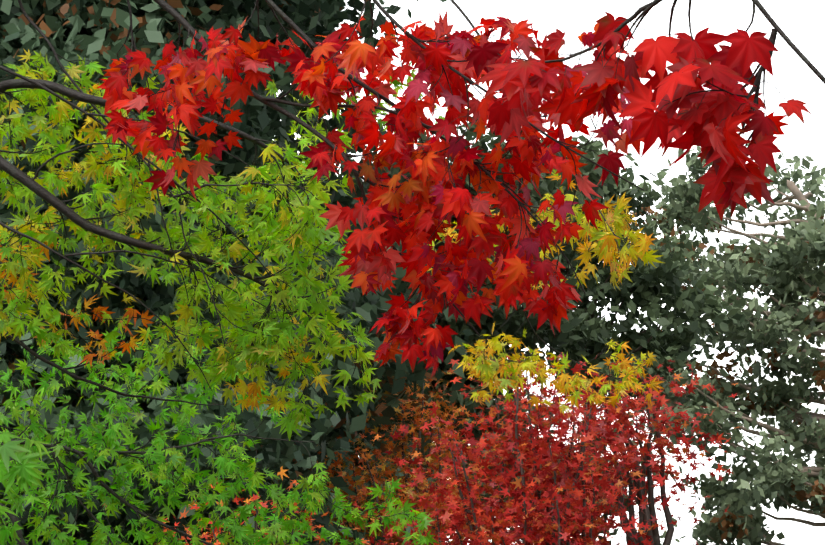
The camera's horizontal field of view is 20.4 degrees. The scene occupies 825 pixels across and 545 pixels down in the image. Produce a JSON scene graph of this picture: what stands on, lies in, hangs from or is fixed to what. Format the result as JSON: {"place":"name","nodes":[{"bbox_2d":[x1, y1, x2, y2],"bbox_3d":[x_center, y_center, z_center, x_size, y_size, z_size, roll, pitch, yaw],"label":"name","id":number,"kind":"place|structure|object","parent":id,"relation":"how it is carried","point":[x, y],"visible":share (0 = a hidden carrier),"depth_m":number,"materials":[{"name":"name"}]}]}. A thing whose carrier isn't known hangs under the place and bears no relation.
{"place":"outdoors","nodes":[
{"label":"outdoors","id":0,"kind":"place"},
{"bbox_2d":[0,0,464,544],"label":"tree","id":1,"kind":"object","parent":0,"point":[66,26],"depth_m":18.91,"materials":[{"name":"green plant"}]},
{"bbox_2d":[104,466,374,544],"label":"maple","id":2,"kind":"object","parent":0,"point":[254,497],"depth_m":14.39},
{"bbox_2d":[144,0,519,544],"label":"tree","id":3,"kind":"object","parent":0,"point":[338,429],"depth_m":23.21,"materials":[{"name":"green plant"}]},
{"bbox_2d":[301,368,508,544],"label":"orange maple","id":4,"kind":"object","parent":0,"point":[365,491],"depth_m":20.40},
{"bbox_2d":[0,0,824,544],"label":"tree branches","id":5,"kind":"object","parent":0,"point":[34,186],"visible":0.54,"depth_m":3.68,"materials":[{"name":"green plant"}]},
{"bbox_2d":[0,35,664,544],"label":"maple leaves","id":6,"kind":"object","parent":5,"relation":"on","point":[28,455],"visible":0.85,"depth_m":3.96,"materials":[{"name":"green plant"}]},
{"bbox_2d":[97,11,810,377],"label":"maple leaves","id":7,"kind":"object","parent":5,"relation":"on","point":[733,175],"visible":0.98,"depth_m":3.10,"materials":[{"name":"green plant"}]},
{"bbox_2d":[320,116,634,540],"bbox_3d":[0.378,3.393,27.102,4.757,10.832,5.005,0,-15,1],"label":"tree","id":8,"kind":"object","parent":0,"point":[512,325],"depth_m":26.97,"materials":[{"name":"plant"}]},
{"bbox_2d":[340,351,697,544],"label":"maple","id":9,"kind":"object","parent":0,"point":[542,517],"depth_m":15.27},
{"bbox_2d":[272,0,824,544],"label":"sky","id":10,"kind":"structure","parent":0,"point":[802,21],"materials":[{"name":"white"}]},
{"bbox_2d":[469,131,747,544],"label":"tree","id":11,"kind":"object","parent":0,"point":[648,295],"depth_m":33.14,"materials":[{"name":"green plant"}]},
{"bbox_2d":[524,354,738,544],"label":"maple","id":12,"kind":"object","parent":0,"point":[661,428],"depth_m":16.40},
{"bbox_2d":[597,143,824,544],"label":"tree","id":13,"kind":"object","parent":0,"point":[757,265],"depth_m":39.12,"materials":[{"name":"green plant"}]}
]}

